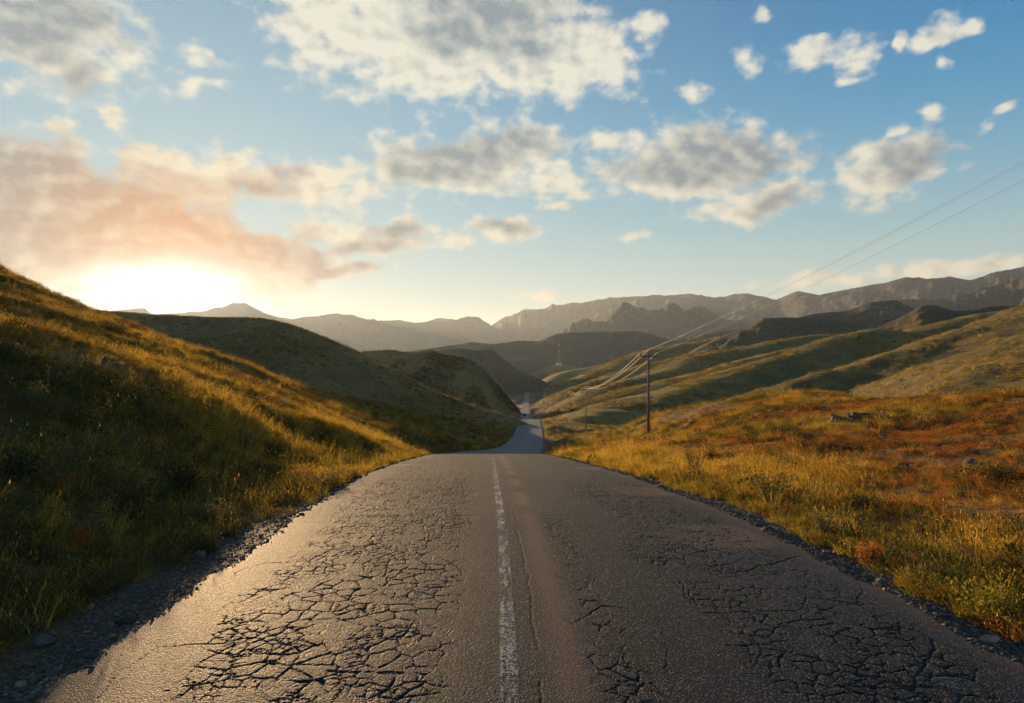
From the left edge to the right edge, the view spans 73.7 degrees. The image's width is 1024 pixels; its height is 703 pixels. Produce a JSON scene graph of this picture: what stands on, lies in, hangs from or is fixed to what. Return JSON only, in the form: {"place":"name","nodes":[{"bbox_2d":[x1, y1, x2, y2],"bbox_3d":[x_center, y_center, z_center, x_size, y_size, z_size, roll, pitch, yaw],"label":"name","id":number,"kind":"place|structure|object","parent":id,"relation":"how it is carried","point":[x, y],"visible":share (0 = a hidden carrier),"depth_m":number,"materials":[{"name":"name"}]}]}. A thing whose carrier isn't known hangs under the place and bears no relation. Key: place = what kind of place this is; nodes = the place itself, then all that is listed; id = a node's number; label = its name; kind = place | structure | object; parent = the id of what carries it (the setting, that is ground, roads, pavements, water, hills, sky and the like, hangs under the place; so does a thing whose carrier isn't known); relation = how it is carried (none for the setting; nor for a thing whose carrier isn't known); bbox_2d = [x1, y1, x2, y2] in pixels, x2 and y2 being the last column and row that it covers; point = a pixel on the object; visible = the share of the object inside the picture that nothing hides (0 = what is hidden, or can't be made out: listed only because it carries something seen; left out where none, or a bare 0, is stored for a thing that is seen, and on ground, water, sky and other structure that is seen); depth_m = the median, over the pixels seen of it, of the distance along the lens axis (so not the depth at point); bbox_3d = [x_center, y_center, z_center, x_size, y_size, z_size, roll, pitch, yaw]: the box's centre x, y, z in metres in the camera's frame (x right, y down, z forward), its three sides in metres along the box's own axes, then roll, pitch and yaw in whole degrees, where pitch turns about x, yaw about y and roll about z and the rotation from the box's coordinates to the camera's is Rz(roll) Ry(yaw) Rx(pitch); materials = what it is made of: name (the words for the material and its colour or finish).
{"place":"outdoors","nodes":[
{"label":"outdoors","id":0,"kind":"place"},
{"bbox_2d":[116,303,453,321],"bbox_3d":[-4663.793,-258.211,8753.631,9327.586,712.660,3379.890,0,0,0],"label":"mountain","id":1,"kind":"structure","parent":0,"point":[238,310],"depth_m":8481.17,"materials":[{"name":"grey stone"}]},
{"bbox_2d":[107,311,527,425],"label":"hill","id":2,"kind":"structure","parent":0,"point":[342,374],"depth_m":164.35,"materials":[{"name":"green plant"}]},
{"bbox_2d":[279,313,503,351],"bbox_3d":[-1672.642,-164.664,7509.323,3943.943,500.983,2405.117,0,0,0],"label":"mountain","id":3,"kind":"structure","parent":0,"point":[356,332],"depth_m":7057.61,"materials":[{"name":"grey stone"}]},
{"bbox_2d":[363,350,519,413],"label":"hill","id":4,"kind":"structure","parent":0,"point":[464,377],"depth_m":379.24,"materials":[{"name":"green plant"}]},
{"bbox_2d":[436,348,550,395],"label":"hill","id":5,"kind":"structure","parent":0,"point":[507,377],"depth_m":901.23,"materials":[{"name":"green plant"}]},
{"bbox_2d":[0,280,1023,702],"bbox_3d":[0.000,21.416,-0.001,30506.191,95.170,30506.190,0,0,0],"label":"ground","id":6,"kind":"structure","parent":0,"point":[874,372],"depth_m":15.05,"materials":[{"name":"soil"}]},
{"bbox_2d":[0,440,48,488],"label":"shrub","id":7,"kind":"object","parent":6,"relation":"on","point":[22,470],"visible":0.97,"depth_m":7.27,"materials":[{"name":"green plant"}]},
{"bbox_2d":[0,374,55,418],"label":"shrub","id":8,"kind":"object","parent":6,"relation":"on","point":[31,402],"visible":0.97,"depth_m":9.60,"materials":[{"name":"plant"}]},
{"bbox_2d":[32,634,54,647],"bbox_3d":[-3.154,1.958,4.578,0.142,0.111,0.124,0,0,22],"label":"rock","id":9,"kind":"object","parent":6,"relation":"on","point":[41,640],"visible":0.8,"depth_m":4.56,"materials":[{"name":"grey stone"}]},
{"bbox_2d":[48,631,57,635],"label":"rock","id":10,"kind":"object","parent":6,"relation":"on","point":[53,633],"visible":0.84,"depth_m":4.72,"materials":[{"name":"grey stone"}]},
{"bbox_2d":[53,555,85,566],"bbox_3d":[-3.934,1.853,6.013,0.327,0.117,0.172,7,11,-28],"label":"rock","id":11,"kind":"object","parent":6,"relation":"on","point":[67,560],"visible":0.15,"depth_m":6.00,"materials":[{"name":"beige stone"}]},
{"bbox_2d":[63,523,89,548],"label":"shrub","id":12,"kind":"object","parent":6,"relation":"on","point":[82,535],"visible":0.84,"depth_m":6.37,"materials":[{"name":"brown plant"}]},
{"bbox_2d":[114,616,138,625],"bbox_3d":[-2.755,1.930,4.887,0.169,0.062,0.110,0,0,0],"label":"rock","id":13,"kind":"object","parent":6,"relation":"on","point":[126,620],"visible":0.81,"depth_m":4.86,"materials":[{"name":"grey stone"}]},
{"bbox_2d":[155,449,210,497],"bbox_3d":[-4.522,1.730,9.435,0.757,0.751,0.712,0,0,-18],"label":"shrub","id":14,"kind":"object","parent":6,"relation":"on","point":[184,478],"visible":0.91,"depth_m":9.46,"materials":[{"name":"green plant"}]},
{"bbox_2d":[191,550,206,558],"bbox_3d":[-3.139,2.050,6.843,0.149,0.123,0.166,0,0,-24],"label":"rock","id":15,"kind":"object","parent":6,"relation":"on","point":[199,554],"visible":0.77,"depth_m":6.79,"materials":[{"name":"grey stone"}]},
{"bbox_2d":[188,500,224,526],"bbox_3d":[-3.604,1.951,8.049,0.410,0.420,0.548,0,0,-39],"label":"shrub","id":16,"kind":"object","parent":6,"relation":"on","point":[198,507],"visible":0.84,"depth_m":8.04,"materials":[{"name":"green plant"}]},
{"bbox_2d":[222,416,270,451],"bbox_3d":[-6.091,1.881,15.505,1.197,1.085,1.219,0,0,-38],"label":"shrub","id":17,"kind":"object","parent":6,"relation":"on","point":[246,442],"visible":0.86,"depth_m":15.42,"materials":[{"name":"plant"}]},
{"bbox_2d":[260,438,288,463],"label":"shrub","id":18,"kind":"object","parent":6,"relation":"on","point":[275,450],"visible":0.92,"depth_m":15.60,"materials":[{"name":"green plant"}]},
{"bbox_2d":[295,467,315,477],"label":"shrub","id":19,"kind":"object","parent":6,"relation":"on","point":[304,473],"visible":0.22,"depth_m":12.92,"materials":[{"name":"plant"}]},
{"bbox_2d":[308,425,336,440],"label":"shrub","id":20,"kind":"object","parent":6,"relation":"on","point":[321,436],"visible":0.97,"depth_m":24.42,"materials":[{"name":"green plant"}]},
{"bbox_2d":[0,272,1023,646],"bbox_3d":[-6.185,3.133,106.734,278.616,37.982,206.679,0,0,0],"label":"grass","id":21,"kind":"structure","parent":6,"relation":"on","point":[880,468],"depth_m":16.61,"materials":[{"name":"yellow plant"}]},
{"bbox_2d":[0,453,1023,702],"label":"gravel","id":22,"kind":"structure","parent":6,"relation":"on","point":[938,615],"depth_m":5.44,"materials":[{"name":"grey gravel"}]},
{"bbox_2d":[0,269,1023,621],"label":"scrub","id":23,"kind":"object","parent":6,"relation":"on","point":[1021,565],"depth_m":27.17,"materials":[{"name":"green plant"}]},
{"bbox_2d":[585,388,589,432],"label":"power pole","id":24,"kind":"object","parent":6,"relation":"on","point":[585,412],"visible":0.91,"depth_m":144.93,"materials":[{"name":"wood"}]},
{"bbox_2d":[640,350,657,434],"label":"power pole","id":25,"kind":"object","parent":6,"relation":"on","point":[648,402],"visible":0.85,"depth_m":61.90,"materials":[{"name":"wood"}]},
{"bbox_2d":[543,161,1022,407],"bbox_3d":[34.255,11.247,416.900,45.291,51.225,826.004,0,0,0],"label":"power line wire","id":26,"kind":"object","parent":25,"relation":"attached to","point":[831,262],"visible":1,"depth_m":36.24,"materials":[{"name":"metal"}]},
{"bbox_2d":[544,164,1022,406],"bbox_3d":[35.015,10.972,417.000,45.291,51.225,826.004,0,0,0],"label":"power line wire","id":27,"kind":"object","parent":25,"relation":"attached to","point":[813,273],"visible":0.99,"depth_m":39.71,"materials":[{"name":"metal"}]},
{"bbox_2d":[546,180,1023,403],"bbox_3d":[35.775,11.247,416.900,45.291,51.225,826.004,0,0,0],"label":"power line wire","id":28,"kind":"object","parent":25,"relation":"attached to","point":[798,291],"visible":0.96,"depth_m":42.60,"materials":[{"name":"metal"}]},
{"bbox_2d":[676,441,708,468],"bbox_3d":[4.127,2.479,15.764,0.768,0.874,0.696,0,0,-29],"label":"shrub","id":29,"kind":"object","parent":6,"relation":"on","point":[687,456],"visible":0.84,"depth_m":15.80,"materials":[{"name":"plant"}]},
{"bbox_2d":[681,431,706,446],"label":"shrub","id":30,"kind":"object","parent":6,"relation":"on","point":[692,439],"visible":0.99,"depth_m":27.70,"materials":[{"name":"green plant"}]},
{"bbox_2d":[705,446,720,462],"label":"shrub","id":31,"kind":"object","parent":6,"relation":"on","point":[711,455],"visible":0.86,"depth_m":20.27,"materials":[{"name":"green plant"}]},
{"bbox_2d":[743,415,763,445],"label":"shrub","id":32,"kind":"object","parent":6,"relation":"on","point":[752,437],"visible":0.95,"depth_m":23.41,"materials":[{"name":"yellow plant"}]},
{"bbox_2d":[738,463,800,504],"bbox_3d":[3.864,1.995,10.199,0.815,0.687,0.696,0,0,0],"label":"shrub","id":33,"kind":"object","parent":6,"relation":"on","point":[773,490],"visible":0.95,"depth_m":10.15,"materials":[{"name":"green plant"}]},
{"bbox_2d":[771,421,794,434],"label":"shrub","id":34,"kind":"object","parent":6,"relation":"on","point":[782,430],"visible":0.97,"depth_m":25.45,"materials":[{"name":"green plant"}]},
{"bbox_2d":[795,428,816,440],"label":"shrub","id":35,"kind":"object","parent":6,"relation":"on","point":[807,437],"visible":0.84,"depth_m":21.71,"materials":[{"name":"green plant"}]},
{"bbox_2d":[808,504,846,534],"bbox_3d":[3.552,1.940,7.711,0.377,0.414,0.415,0,0,13],"label":"shrub","id":36,"kind":"object","parent":6,"relation":"on","point":[819,522],"visible":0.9,"depth_m":7.70,"materials":[{"name":"plant"}]},
{"bbox_2d":[828,414,857,425],"bbox_3d":[13.550,3.043,28.021,1.461,0.892,1.025,4,8,-17],"label":"rock","id":37,"kind":"object","parent":6,"relation":"on","point":[837,418],"visible":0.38,"depth_m":27.62,"materials":[{"name":"grey stone"}]},
{"bbox_2d":[845,412,862,420],"bbox_3d":[14.286,2.923,28.430,0.892,0.801,0.934,0,0,-25],"label":"rock","id":38,"kind":"object","parent":6,"relation":"on","point":[853,415],"visible":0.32,"depth_m":28.20,"materials":[{"name":"grey stone"}]},
{"bbox_2d":[847,490,877,510],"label":"shrub","id":39,"kind":"object","parent":6,"relation":"on","point":[862,501],"visible":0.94,"depth_m":9.88,"materials":[{"name":"green plant"}]},
{"bbox_2d":[851,538,883,565],"bbox_3d":[3.427,1.946,6.569,0.312,0.294,0.255,0,0,0],"label":"shrub","id":40,"kind":"object","parent":6,"relation":"on","point":[870,552],"visible":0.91,"depth_m":6.54,"materials":[{"name":"brown plant"}]},
{"bbox_2d":[860,413,882,418],"bbox_3d":[14.693,2.867,28.200,1.350,0.781,0.358,13,35,28],"label":"rock","id":41,"kind":"object","parent":6,"relation":"on","point":[866,414],"visible":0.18,"depth_m":28.02,"materials":[{"name":"grey stone"}]},
{"bbox_2d":[907,401,937,424],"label":"shrub","id":42,"kind":"object","parent":6,"relation":"on","point":[921,419],"visible":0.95,"depth_m":24.90,"materials":[{"name":"green plant"}]},
{"bbox_2d":[936,414,956,426],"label":"shrub","id":43,"kind":"object","parent":6,"relation":"on","point":[945,421],"visible":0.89,"depth_m":22.50,"materials":[{"name":"green plant"}]},
{"bbox_2d":[934,504,968,527],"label":"shrub","id":44,"kind":"object","parent":6,"relation":"on","point":[950,516],"visible":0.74,"depth_m":8.87,"materials":[{"name":"brown plant"}]},
{"bbox_2d":[964,458,975,463],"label":"rock","id":45,"kind":"object","parent":6,"relation":"on","point":[970,460],"visible":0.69,"depth_m":14.76,"materials":[{"name":"grey stone"}]},
{"bbox_2d":[941,569,1023,625],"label":"shrub","id":46,"kind":"object","parent":6,"relation":"on","point":[996,606],"visible":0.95,"depth_m":4.83,"materials":[{"name":"green plant"}]},
{"bbox_2d":[979,634,999,642],"bbox_3d":[3.164,1.914,4.526,0.155,0.051,0.099,0,0,-17],"label":"rock","id":47,"kind":"object","parent":6,"relation":"on","point":[988,638],"visible":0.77,"depth_m":4.51,"materials":[{"name":"grey stone"}]},
{"bbox_2d":[984,460,1017,486],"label":"shrub","id":48,"kind":"object","parent":6,"relation":"on","point":[999,473],"visible":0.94,"depth_m":11.23,"materials":[{"name":"green plant"}]},
{"bbox_2d":[982,533,1021,556],"bbox_3d":[4.819,1.947,6.728,0.376,0.397,0.332,0,0,-39],"label":"shrub","id":49,"kind":"object","parent":6,"relation":"on","point":[1006,542],"visible":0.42,"depth_m":6.70,"materials":[{"name":"green plant"}]},
{"bbox_2d":[0,0,1023,325],"label":"sky","id":50,"kind":"structure","parent":0,"point":[415,161],"materials":[{"name":"blue"}]},
{"bbox_2d":[33,392,1023,702],"bbox_3d":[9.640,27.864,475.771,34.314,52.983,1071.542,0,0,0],"label":"road","id":51,"kind":"structure","parent":0,"point":[381,586],"depth_m":4.75,"materials":[{"name":"grey asphalt"}]},
{"bbox_2d":[492,422,529,702],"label":"road marking","id":52,"kind":"object","parent":51,"relation":"on","point":[502,611],"visible":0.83,"depth_m":4.53,"materials":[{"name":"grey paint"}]},
{"bbox_2d":[406,331,673,373],"bbox_3d":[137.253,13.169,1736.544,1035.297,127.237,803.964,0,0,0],"label":"hill","id":53,"kind":"structure","parent":0,"point":[582,349],"depth_m":1595.21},
{"bbox_2d":[529,364,580,379],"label":"hill","id":54,"kind":"structure","parent":0,"point":[542,374],"depth_m":1251.28,"materials":[{"name":"green plant"}]},
{"bbox_2d":[543,364,601,386],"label":"hill","id":55,"kind":"structure","parent":0,"point":[565,376],"depth_m":1004.75,"materials":[{"name":"green plant"}]},
{"bbox_2d":[535,351,703,405],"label":"hill","id":56,"kind":"structure","parent":0,"point":[627,372],"depth_m":591.44,"materials":[{"name":"green plant"}]},
{"bbox_2d":[539,337,716,396],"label":"hill","id":57,"kind":"structure","parent":0,"point":[624,363],"depth_m":789.50,"materials":[{"name":"green plant"}]},
{"bbox_2d":[553,302,749,340],"bbox_3d":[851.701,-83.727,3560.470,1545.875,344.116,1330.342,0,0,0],"label":"mountain","id":58,"kind":"structure","parent":0,"point":[671,321],"depth_m":3369.38,"materials":[{"name":"grey stone"}]},
{"bbox_2d":[543,348,792,417],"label":"hill","id":59,"kind":"structure","parent":0,"point":[656,387],"depth_m":363.03,"materials":[{"name":"green plant"}]},
{"bbox_2d":[546,333,845,412],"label":"hill","id":60,"kind":"structure","parent":0,"point":[669,369],"depth_m":501.43,"materials":[{"name":"green plant"}]},
{"bbox_2d":[663,328,740,346],"bbox_3d":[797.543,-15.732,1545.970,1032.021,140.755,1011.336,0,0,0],"label":"hill","id":61,"kind":"structure","parent":0,"point":[706,336],"depth_m":1476.57,"materials":[{"name":"green plant"}]},
{"bbox_2d":[492,267,1023,342],"bbox_3d":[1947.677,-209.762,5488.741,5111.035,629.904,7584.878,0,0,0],"label":"mountain","id":62,"kind":"structure","parent":0,"point":[534,324],"depth_m":4420.30,"materials":[{"name":"grey stone"}]},
{"bbox_2d":[550,310,1002,425],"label":"hill","id":63,"kind":"structure","parent":0,"point":[744,383],"depth_m":283.91,"materials":[{"name":"green plant"}]},
{"bbox_2d":[687,318,877,353],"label":"hill","id":64,"kind":"structure","parent":0,"point":[765,330],"depth_m":668.62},
{"bbox_2d":[798,300,914,326],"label":"hill","id":65,"kind":"structure","parent":0,"point":[878,313],"depth_m":954.95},
{"bbox_2d":[878,305,1019,330],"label":"hill","id":66,"kind":"structure","parent":0,"point":[924,315],"depth_m":507.64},
{"bbox_2d":[899,276,1023,310],"bbox_3d":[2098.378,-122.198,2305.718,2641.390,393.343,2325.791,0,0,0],"label":"mountain","id":67,"kind":"structure","parent":0,"point":[1009,292],"depth_m":2040.16,"materials":[{"name":"grey stone"}]}
]}

